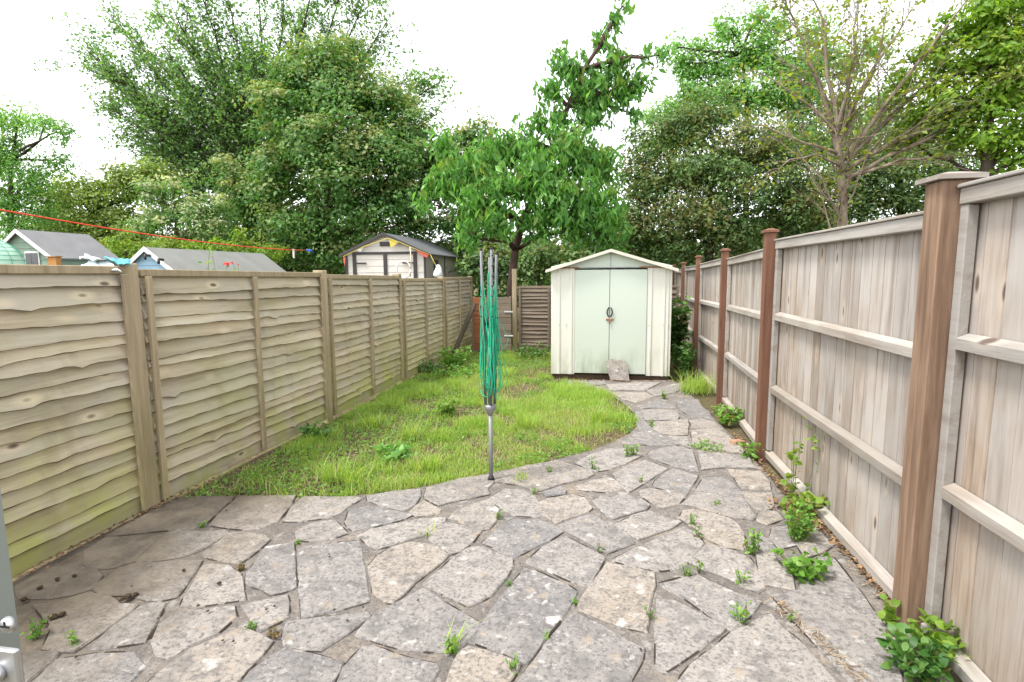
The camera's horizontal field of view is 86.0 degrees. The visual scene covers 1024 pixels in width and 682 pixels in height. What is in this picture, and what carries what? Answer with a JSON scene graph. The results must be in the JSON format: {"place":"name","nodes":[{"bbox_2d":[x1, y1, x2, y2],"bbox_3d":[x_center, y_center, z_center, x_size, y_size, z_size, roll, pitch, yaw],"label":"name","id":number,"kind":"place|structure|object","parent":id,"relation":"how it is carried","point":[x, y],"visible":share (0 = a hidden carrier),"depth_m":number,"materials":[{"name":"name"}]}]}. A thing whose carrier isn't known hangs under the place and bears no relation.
{"place":"outdoors","nodes":[
{"label":"outdoors","id":0,"kind":"place"},
{"bbox_2d":[0,240,26,264],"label":"netting dome","id":1,"kind":"structure","parent":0,"point":[10,254],"depth_m":5.48,"materials":[{"name":"green fabric"}]},
{"bbox_2d":[45,256,62,264],"bbox_3d":[-8.355,-1.465,10.035,0.220,0.170,0.140,1,7,10],"label":"bird box","id":2,"kind":"object","parent":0,"point":[54,260],"visible":0.79,"depth_m":9.99,"materials":[{"name":"orange wood"}]},
{"bbox_2d":[0,209,312,252],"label":"red clothes line","id":3,"kind":"object","parent":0,"point":[140,233],"visible":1,"depth_m":7.40,"materials":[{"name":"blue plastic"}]},
{"bbox_2d":[237,563,245,570],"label":"weed sprig","id":4,"kind":"object","parent":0,"point":[240,566],"visible":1,"depth_m":2.72,"materials":[{"name":"brown plant"}]},
{"bbox_2d":[266,620,281,637],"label":"dead leaf","id":5,"kind":"object","parent":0,"point":[273,634],"visible":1,"depth_m":2.22,"materials":[{"name":"brown plant"}]},
{"bbox_2d":[12,380,949,681],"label":"patio","id":6,"kind":"structure","parent":0,"point":[470,556],"depth_m":2.56,"materials":[{"name":"stone"}]},
{"bbox_2d":[19,596,27,601],"bbox_3d":[-2.189,1.157,2.464,0.031,0.019,0.028,5,9,38],"label":"moss clod","id":7,"kind":"object","parent":6,"relation":"on","point":[23,599],"visible":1,"depth_m":2.46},
{"bbox_2d":[20,615,51,640],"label":"weed sprig","id":8,"kind":"object","parent":6,"relation":"on","point":[35,633],"visible":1,"depth_m":2.22,"materials":[{"name":"green plant"}]},
{"bbox_2d":[47,613,58,620],"bbox_3d":[-1.948,1.171,2.334,0.034,0.022,0.034,2,8,21],"label":"moss clod","id":9,"kind":"object","parent":6,"relation":"on","point":[53,616],"visible":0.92,"depth_m":2.33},
{"bbox_2d":[64,630,78,645],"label":"weed sprig","id":10,"kind":"object","parent":6,"relation":"on","point":[73,639],"visible":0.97,"depth_m":2.17,"materials":[{"name":"green plant"}]},
{"bbox_2d":[123,593,131,599],"bbox_3d":[-1.734,1.152,2.477,0.033,0.022,0.035,-3,8,-20],"label":"moss clod","id":11,"kind":"object","parent":6,"relation":"on","point":[127,595],"visible":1,"depth_m":2.47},
{"bbox_2d":[20,435,304,575],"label":"leaf litter","id":12,"kind":"object","parent":6,"relation":"on","point":[126,519],"visible":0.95,"depth_m":3.40,"materials":[{"name":"plant"}]},
{"bbox_2d":[198,521,207,527],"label":"weed sprig","id":13,"kind":"object","parent":6,"relation":"on","point":[202,525],"visible":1,"depth_m":3.20,"materials":[{"name":"green plant"}]},
{"bbox_2d":[245,620,257,629],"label":"weed sprig","id":14,"kind":"object","parent":6,"relation":"on","point":[252,625],"visible":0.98,"depth_m":2.27,"materials":[{"name":"green plant"}]},
{"bbox_2d":[396,511,436,535],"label":"grass tuft","id":15,"kind":"object","parent":6,"relation":"on","point":[427,527],"visible":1,"depth_m":3.06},
{"bbox_2d":[443,633,457,654],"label":"weed sprig","id":16,"kind":"object","parent":6,"relation":"on","point":[448,645],"visible":0.94,"depth_m":2.11,"materials":[{"name":"green plant"}]},
{"bbox_2d":[441,617,480,653],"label":"grass tuft","id":17,"kind":"object","parent":6,"relation":"on","point":[456,641],"visible":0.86,"depth_m":2.15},
{"bbox_2d":[478,248,507,479],"bbox_3d":[-0.145,0.227,3.798,0.168,1.717,0.209,6,9,41],"label":"rotary airer","id":18,"kind":"object","parent":6,"relation":"on","point":[489,321],"visible":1,"depth_m":3.73,"materials":[{"name":"green metal"}]},
{"bbox_2d":[505,652,518,674],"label":"weed sprig","id":19,"kind":"object","parent":6,"relation":"on","point":[514,662],"visible":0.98,"depth_m":2.01,"materials":[{"name":"green plant"}]},
{"bbox_2d":[511,464,528,481],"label":"grass tuft","id":20,"kind":"object","parent":6,"relation":"on","point":[521,475],"visible":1,"depth_m":3.87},
{"bbox_2d":[542,629,549,639],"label":"weed sprig","id":21,"kind":"object","parent":6,"relation":"on","point":[546,635],"visible":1,"depth_m":2.19,"materials":[{"name":"green plant"}]},
{"bbox_2d":[587,456,598,469],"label":"weed sprig","id":22,"kind":"object","parent":6,"relation":"on","point":[591,463],"visible":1,"depth_m":4.08,"materials":[{"name":"green plant"}]},
{"bbox_2d":[553,378,679,381],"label":"leaf litter","id":23,"kind":"object","parent":6,"relation":"on","point":[615,381],"visible":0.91,"depth_m":7.73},
{"bbox_2d":[606,359,628,380],"bbox_3d":[1.506,0.411,7.810,0.330,0.310,0.046,1,-17,14],"label":"stone slab","id":24,"kind":"object","parent":6,"relation":"on","point":[617,370],"depth_m":7.79,"materials":[{"name":"stone"}]},
{"bbox_2d":[623,444,630,456],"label":"weed sprig","id":25,"kind":"object","parent":6,"relation":"on","point":[627,453],"visible":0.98,"depth_m":4.34,"materials":[{"name":"green plant"}]},
{"bbox_2d":[624,444,640,454],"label":"weed sprig","id":26,"kind":"object","parent":6,"relation":"on","point":[632,449],"visible":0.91,"depth_m":4.37,"materials":[{"name":"green plant"}]},
{"bbox_2d":[644,605,655,618],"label":"weed sprig","id":27,"kind":"object","parent":6,"relation":"on","point":[650,616],"visible":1,"depth_m":2.31,"materials":[{"name":"green plant"}]},
{"bbox_2d":[681,563,692,575],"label":"weed sprig","id":28,"kind":"object","parent":6,"relation":"on","point":[687,571],"visible":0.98,"depth_m":2.64,"materials":[{"name":"green plant"}]},
{"bbox_2d":[687,511,696,524],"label":"weed sprig","id":29,"kind":"object","parent":6,"relation":"on","point":[691,520],"visible":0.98,"depth_m":3.16,"materials":[{"name":"green plant"}]},
{"bbox_2d":[692,524,704,538],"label":"weed sprig","id":30,"kind":"object","parent":6,"relation":"on","point":[698,534],"visible":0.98,"depth_m":3.00,"materials":[{"name":"green plant"}]},
{"bbox_2d":[696,559,704,572],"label":"weed sprig","id":31,"kind":"object","parent":6,"relation":"on","point":[700,565],"visible":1,"depth_m":2.66,"materials":[{"name":"green plant"}]},
{"bbox_2d":[687,438,729,453],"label":"leafy weed","id":32,"kind":"object","parent":6,"relation":"on","point":[702,447],"visible":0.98,"depth_m":4.58,"materials":[{"name":"green plant"}]},
{"bbox_2d":[729,601,751,622],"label":"weed sprig","id":33,"kind":"object","parent":6,"relation":"on","point":[741,612],"visible":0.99,"depth_m":2.28,"materials":[{"name":"green plant"}]},
{"bbox_2d":[735,570,751,584],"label":"weed sprig","id":34,"kind":"object","parent":6,"relation":"on","point":[741,577],"visible":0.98,"depth_m":2.56,"materials":[{"name":"green plant"}]},
{"bbox_2d":[737,439,763,460],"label":"leafy weed","id":35,"kind":"object","parent":6,"relation":"on","point":[751,451],"visible":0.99,"depth_m":4.30,"materials":[{"name":"green plant"}]},
{"bbox_2d":[742,527,762,554],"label":"leafy weed","id":36,"kind":"object","parent":6,"relation":"on","point":[752,547],"visible":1,"depth_m":2.82,"materials":[{"name":"green plant"}]},
{"bbox_2d":[786,611,796,622],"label":"weed sprig","id":37,"kind":"object","parent":6,"relation":"on","point":[790,616],"visible":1,"depth_m":2.29,"materials":[{"name":"green plant"}]},
{"bbox_2d":[780,415,818,497],"bbox_3d":[1.759,0.750,3.389,0.235,0.574,0.212,-7,9,-40],"label":"tall sapling","id":38,"kind":"object","parent":6,"relation":"on","point":[791,456],"visible":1,"depth_m":3.38,"materials":[{"name":"green plant"}]},
{"bbox_2d":[767,497,831,532],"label":"leaf litter","id":39,"kind":"object","parent":6,"relation":"on","point":[787,504],"visible":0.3,"depth_m":3.35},
{"bbox_2d":[782,498,819,541],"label":"leafy weed","id":40,"kind":"object","parent":6,"relation":"on","point":[798,531],"visible":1,"depth_m":2.95,"materials":[{"name":"green plant"}]},
{"bbox_2d":[770,544,832,583],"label":"leafy weed","id":41,"kind":"object","parent":6,"relation":"on","point":[795,566],"visible":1,"depth_m":2.60,"materials":[{"name":"green plant"}]},
{"bbox_2d":[780,487,829,517],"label":"leafy weed","id":42,"kind":"object","parent":6,"relation":"on","point":[807,497],"visible":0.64,"depth_m":3.24,"materials":[{"name":"green plant"}]},
{"bbox_2d":[733,432,890,599],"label":"leaf litter","id":43,"kind":"object","parent":6,"relation":"on","point":[862,571],"visible":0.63,"depth_m":2.95,"materials":[{"name":"plant"}]},
{"bbox_2d":[765,523,884,681],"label":"gravel","id":44,"kind":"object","parent":6,"relation":"on","point":[801,621],"visible":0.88,"depth_m":2.20,"materials":[{"name":"gravel"}]},
{"bbox_2d":[878,593,900,624],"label":"maple seedling","id":45,"kind":"object","parent":6,"relation":"on","point":[889,610],"visible":0.79,"depth_m":2.23,"materials":[{"name":"green plant"}]},
{"bbox_2d":[875,622,961,681],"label":"maple seedling","id":46,"kind":"object","parent":6,"relation":"on","point":[919,663],"visible":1,"depth_m":1.93,"materials":[{"name":"green plant"}]},
{"bbox_2d":[891,607,971,667],"bbox_3d":[1.573,1.125,2.045,0.191,0.186,0.226,-4,8,-24],"label":"maple seedling","id":47,"kind":"object","parent":6,"relation":"on","point":[942,637],"visible":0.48,"depth_m":2.06,"materials":[{"name":"green plant"}]},
{"bbox_2d":[12,277,962,681],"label":"ground","id":48,"kind":"structure","parent":0,"point":[706,401],"depth_m":4.86,"materials":[{"name":"soil"}]},
{"bbox_2d":[0,489,24,681],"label":"door edge","id":49,"kind":"object","parent":48,"relation":"on","point":[11,666],"depth_m":0.75,"materials":[{"name":"paint"}]},
{"bbox_2d":[0,93,84,240],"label":"ash tree","id":50,"kind":"object","parent":48,"relation":"on","point":[11,198],"visible":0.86,"depth_m":15.57,"materials":[{"name":"green plant"}]},
{"bbox_2d":[3,229,118,264],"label":"playhouse shed","id":51,"kind":"structure","parent":48,"relation":"on","point":[34,247],"depth_m":10.80,"materials":[{"name":"grey fabric"}]},
{"bbox_2d":[24,251,40,264],"bbox_3d":[-9.209,-1.502,10.555,0.320,0.430,0.030,1,7,10],"label":"window","id":52,"kind":"structure","parent":51,"relation":"in","point":[32,257],"depth_m":10.53,"materials":[{"name":"glass"}]},
{"bbox_2d":[2,151,183,258],"bbox_3d":[-13.856,-3.404,18.274,5.671,5.665,2.685,1,7,10],"label":"hazel bush","id":53,"kind":"object","parent":48,"relation":"on","point":[99,208],"visible":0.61,"depth_m":17.68,"materials":[{"name":"green plant"}]},
{"bbox_2d":[98,225,166,258],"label":"lime bush","id":54,"kind":"object","parent":48,"relation":"on","point":[119,249],"visible":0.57,"depth_m":14.01,"materials":[{"name":"green plant"}]},
{"bbox_2d":[138,236,205,249],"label":"lime bush","id":55,"kind":"object","parent":48,"relation":"on","point":[170,244],"visible":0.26,"depth_m":14.40,"materials":[{"name":"green plant"}]},
{"bbox_2d":[119,169,243,249],"bbox_3d":[-9.435,-2.560,15.653,3.446,4.563,1.987,1,7,10],"label":"elder bush","id":56,"kind":"object","parent":48,"relation":"on","point":[185,213],"visible":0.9,"depth_m":15.34,"materials":[{"name":"green plant"}]},
{"bbox_2d":[130,246,285,271],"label":"blue shed","id":57,"kind":"structure","parent":48,"relation":"on","point":[181,259],"depth_m":9.83,"materials":[{"name":"fabric"}]},
{"bbox_2d":[197,246,240,270],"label":"rose bush","id":58,"kind":"object","parent":48,"relation":"on","point":[225,263],"visible":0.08,"depth_m":6.14,"materials":[{"name":"green plant"}]},
{"bbox_2d":[0,263,472,576],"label":"lap fence","id":59,"kind":"object","parent":48,"relation":"on","point":[128,391],"visible":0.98,"depth_m":3.55,"materials":[{"name":"brown wood"}]},
{"bbox_2d":[79,254,131,271],"bbox_3d":[-2.442,-0.472,3.302,0.539,0.120,0.252,9,12,54],"label":"folded parasol","id":60,"kind":"object","parent":59,"relation":"on","point":[103,261],"visible":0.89,"depth_m":3.25,"materials":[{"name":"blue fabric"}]},
{"bbox_2d":[18,0,462,269],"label":"poplar tree","id":61,"kind":"object","parent":48,"relation":"on","point":[186,146],"visible":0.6,"depth_m":19.17,"materials":[{"name":"green plant"}]},
{"bbox_2d":[202,226,290,262],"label":"lime bush","id":62,"kind":"object","parent":48,"relation":"on","point":[271,254],"visible":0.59,"depth_m":14.13,"materials":[{"name":"green plant"}]},
{"bbox_2d":[245,236,356,274],"bbox_3d":[-7.325,-2.619,20.490,6.898,3.455,3.108,1,7,10],"label":"dark shrub","id":63,"kind":"object","parent":48,"relation":"on","point":[300,268],"visible":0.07,"depth_m":20.22,"materials":[{"name":"green plant"}]},
{"bbox_2d":[299,420,331,437],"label":"leafy weed","id":64,"kind":"object","parent":48,"relation":"on","point":[305,429],"visible":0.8,"depth_m":4.97,"materials":[{"name":"green plant"}]},
{"bbox_2d":[298,449,364,484],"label":"grass tuft","id":65,"kind":"object","parent":48,"relation":"on","point":[326,472],"visible":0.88,"depth_m":3.89,"materials":[{"name":"plant"}]},
{"bbox_2d":[194,26,501,274],"bbox_3d":[-5.265,-4.806,16.259,10.268,8.808,4.526,1,7,10],"label":"maple tree","id":66,"kind":"object","parent":48,"relation":"on","point":[335,86],"visible":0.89,"depth_m":15.55,"materials":[{"name":"green plant"}]},
{"bbox_2d":[324,448,386,486],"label":"grass tuft","id":67,"kind":"object","parent":48,"relation":"on","point":[350,476],"visible":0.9,"depth_m":3.85,"materials":[{"name":"plant"}]},
{"bbox_2d":[356,411,396,427],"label":"grass tuft","id":68,"kind":"object","parent":48,"relation":"on","point":[371,421],"visible":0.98,"depth_m":5.32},
{"bbox_2d":[1,225,781,304],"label":"hedge","id":69,"kind":"object","parent":48,"relation":"on","point":[504,290],"depth_m":25.82,"materials":[{"name":"green plant"}]},
{"bbox_2d":[373,438,416,460],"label":"leafy weed","id":70,"kind":"object","parent":48,"relation":"on","point":[403,449],"visible":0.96,"depth_m":4.44,"materials":[{"name":"green plant"}]},
{"bbox_2d":[338,232,462,277],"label":"plastic shed","id":71,"kind":"structure","parent":48,"relation":"on","point":[383,257],"depth_m":13.59,"materials":[{"name":"plastic"}]},
{"bbox_2d":[343,238,443,276],"bbox_3d":[-2.900,-2.024,13.315,2.574,0.947,0.046,1,7,10],"label":"bunting","id":72,"kind":"object","parent":71,"relation":"hanging from","point":[392,242],"visible":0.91,"depth_m":13.27,"materials":[{"name":"multicoloured fabric"}]},
{"bbox_2d":[396,260,410,277],"bbox_3d":[-2.584,-1.705,13.108,0.375,0.432,0.032,1,7,10],"label":"hoop","id":73,"kind":"object","parent":71,"relation":"attached to","point":[398,265],"visible":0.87,"depth_m":13.10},
{"bbox_2d":[433,260,438,270],"bbox_3d":[-1.956,-1.914,14.150,0.010,0.350,0.400,1,7,10],"label":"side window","id":74,"kind":"structure","parent":71,"relation":"in","point":[436,261],"depth_m":14.08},
{"bbox_2d":[433,265,442,277],"bbox_3d":[-1.718,-1.621,12.764,0.224,0.300,0.178,1,7,10],"label":"bag","id":75,"kind":"object","parent":71,"relation":"hanging from","point":[437,273],"visible":0.89,"depth_m":12.71,"materials":[{"name":"plastic"}]},
{"bbox_2d":[386,414,425,440],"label":"grass tuft","id":76,"kind":"object","parent":48,"relation":"on","point":[414,431],"visible":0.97,"depth_m":4.94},
{"bbox_2d":[178,349,638,498],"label":"lawn grass","id":77,"kind":"structure","parent":48,"relation":"on","point":[568,393],"depth_m":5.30,"materials":[{"name":"plant"}]},
{"bbox_2d":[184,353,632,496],"bbox_3d":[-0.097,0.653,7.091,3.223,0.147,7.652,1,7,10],"label":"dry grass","id":78,"kind":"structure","parent":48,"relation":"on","point":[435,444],"depth_m":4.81,"materials":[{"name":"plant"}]},
{"bbox_2d":[405,447,448,473],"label":"grass tuft","id":79,"kind":"object","parent":48,"relation":"on","point":[428,464],"visible":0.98,"depth_m":4.10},
{"bbox_2d":[417,358,445,373],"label":"leafy bush","id":80,"kind":"object","parent":48,"relation":"on","point":[430,365],"visible":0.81,"depth_m":8.53,"materials":[{"name":"green plant"}]},
{"bbox_2d":[432,395,460,415],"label":"leafy weed","id":81,"kind":"object","parent":48,"relation":"on","point":[447,406],"visible":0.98,"depth_m":5.83,"materials":[{"name":"green plant"}]},
{"bbox_2d":[432,346,471,368],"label":"leafy bush","id":82,"kind":"object","parent":48,"relation":"on","point":[448,359],"visible":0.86,"depth_m":8.83,"materials":[{"name":"green plant"}]},
{"bbox_2d":[431,361,479,378],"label":"leafy bush","id":83,"kind":"object","parent":48,"relation":"on","point":[457,371],"visible":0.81,"depth_m":8.07,"materials":[{"name":"green plant"}]},
{"bbox_2d":[451,303,476,355],"bbox_3d":[-0.932,-0.211,10.585,0.110,1.142,0.037,7,-19,47],"label":"leaning plank","id":84,"kind":"object","parent":48,"relation":"on","point":[464,327],"visible":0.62,"depth_m":10.58,"materials":[{"name":"brown wood"}]},
{"bbox_2d":[411,224,549,310],"bbox_3d":[-1.084,-2.195,17.068,5.580,3.358,2.991,1,7,10],"label":"dark shrub","id":85,"kind":"object","parent":48,"relation":"on","point":[461,253],"visible":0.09,"depth_m":16.38,"materials":[{"name":"green plant"}]},
{"bbox_2d":[473,296,512,350],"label":"wooden gate","id":86,"kind":"structure","parent":48,"relation":"on","point":[504,317],"depth_m":10.95,"materials":[{"name":"brown wood"}]},
{"bbox_2d":[446,234,613,296],"bbox_3d":[0.510,-1.569,14.755,4.777,2.659,2.047,1,7,10],"label":"dark shrub","id":87,"kind":"object","parent":48,"relation":"on","point":[530,266],"visible":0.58,"depth_m":14.48,"materials":[{"name":"green plant"}]},
{"bbox_2d":[510,341,550,357],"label":"leafy weed","id":88,"kind":"object","parent":48,"relation":"on","point":[534,351],"visible":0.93,"depth_m":10.29,"materials":[{"name":"green plant"}]},
{"bbox_2d":[505,407,564,428],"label":"grass tuft","id":89,"kind":"object","parent":48,"relation":"on","point":[523,422],"visible":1,"depth_m":5.30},
{"bbox_2d":[410,0,678,330],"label":"cherry tree","id":90,"kind":"object","parent":48,"relation":"on","point":[558,191],"visible":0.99,"depth_m":10.82,"materials":[{"name":"green plant"}]},
{"bbox_2d":[512,269,678,351],"bbox_3d":[1.605,-0.509,10.837,3.226,1.840,0.113,1,7,9],"label":"fence","id":91,"kind":"object","parent":48,"relation":"on","point":[534,314],"visible":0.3,"depth_m":11.00,"materials":[{"name":"brown wood"}]},
{"bbox_2d":[509,229,698,277],"bbox_3d":[2.494,-1.911,15.306,5.344,3.171,2.834,0,7,1],"label":"dark shrub","id":92,"kind":"object","parent":48,"relation":"on","point":[563,240],"visible":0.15,"depth_m":15.07,"materials":[{"name":"green plant"}]},
{"bbox_2d":[586,401,631,421],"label":"grass tuft","id":93,"kind":"object","parent":48,"relation":"on","point":[592,414],"visible":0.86,"depth_m":5.47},
{"bbox_2d":[545,249,678,379],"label":"metal shed","id":94,"kind":"structure","parent":48,"relation":"on","point":[600,318],"depth_m":7.83,"materials":[{"name":"beige metal"}]},
{"bbox_2d":[574,270,609,373],"bbox_3d":[1.145,-0.270,7.876,0.491,1.490,0.061,1,7,10],"label":"door","id":95,"kind":"structure","parent":94,"relation":"in","point":[592,287],"depth_m":7.88,"materials":[{"name":"green metal"}]},
{"bbox_2d":[609,269,647,373],"bbox_3d":[1.645,-0.264,7.791,0.513,1.490,0.061,1,7,10],"label":"door","id":96,"kind":"structure","parent":94,"relation":"in","point":[628,287],"depth_m":7.79,"materials":[{"name":"green metal"}]},
{"bbox_2d":[670,296,692,366],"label":"ivy","id":97,"kind":"object","parent":48,"relation":"on","point":[679,329],"visible":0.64,"depth_m":8.93,"materials":[{"name":"green plant"}]},
{"bbox_2d":[670,337,696,378],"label":"ivy","id":98,"kind":"object","parent":48,"relation":"on","point":[686,357],"visible":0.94,"depth_m":7.87,"materials":[{"name":"green plant"}]},
{"bbox_2d":[651,366,727,396],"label":"grass tuft","id":99,"kind":"object","parent":48,"relation":"on","point":[696,387],"visible":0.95,"depth_m":6.90,"materials":[{"name":"plant"}]},
{"bbox_2d":[711,403,744,425],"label":"leafy weed","id":100,"kind":"object","parent":48,"relation":"on","point":[727,416],"visible":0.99,"depth_m":5.36,"materials":[{"name":"green plant"}]},
{"bbox_2d":[730,439,744,444],"bbox_3d":[1.926,0.868,4.697,0.120,0.045,0.070,5,4,-26],"label":"brick","id":101,"kind":"object","parent":48,"relation":"on","point":[734,441],"visible":0.76,"depth_m":4.67,"materials":[{"name":"brick"}]},
{"bbox_2d":[612,78,870,329],"bbox_3d":[4.910,-3.063,12.878,6.236,6.020,3.363,1,7,10],"label":"yew tree","id":102,"kind":"object","parent":48,"relation":"on","point":[688,174],"visible":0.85,"depth_m":12.65,"materials":[{"name":"green plant"}]},
{"bbox_2d":[714,218,853,279],"bbox_3d":[8.017,-2.086,15.571,5.098,3.368,3.074,1,7,10],"label":"dark shrub","id":103,"kind":"object","parent":48,"relation":"on","point":[745,247],"visible":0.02,"depth_m":15.37,"materials":[{"name":"green plant"}]},
{"bbox_2d":[632,0,945,240],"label":"birch tree","id":104,"kind":"object","parent":48,"relation":"on","point":[696,70],"visible":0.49,"depth_m":15.25,"materials":[{"name":"green plant"}]},
{"bbox_2d":[672,168,1023,681],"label":"board fence","id":105,"kind":"object","parent":48,"relation":"on","point":[896,364],"visible":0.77,"depth_m":2.25,"materials":[{"name":"brown wood"}]},
{"bbox_2d":[708,0,1023,229],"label":"half bare tree","id":106,"kind":"object","parent":48,"relation":"on","point":[838,122],"visible":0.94,"depth_m":10.10,"materials":[{"name":"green plant"}]},
{"bbox_2d":[791,111,1020,230],"bbox_3d":[9.384,-2.901,13.577,5.310,5.462,2.887,1,7,10],"label":"holly tree","id":107,"kind":"object","parent":48,"relation":"on","point":[900,197],"visible":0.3,"depth_m":12.98,"materials":[{"name":"green plant"}]},
{"bbox_2d":[871,0,1023,176],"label":"sycamore tree","id":108,"kind":"object","parent":48,"relation":"on","point":[992,18],"visible":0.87,"depth_m":9.28,"materials":[{"name":"green plant"}]},
{"bbox_2d":[0,0,1021,275],"label":"sky","id":109,"kind":"structure","parent":0,"point":[497,49],"materials":[{"name":"white"}]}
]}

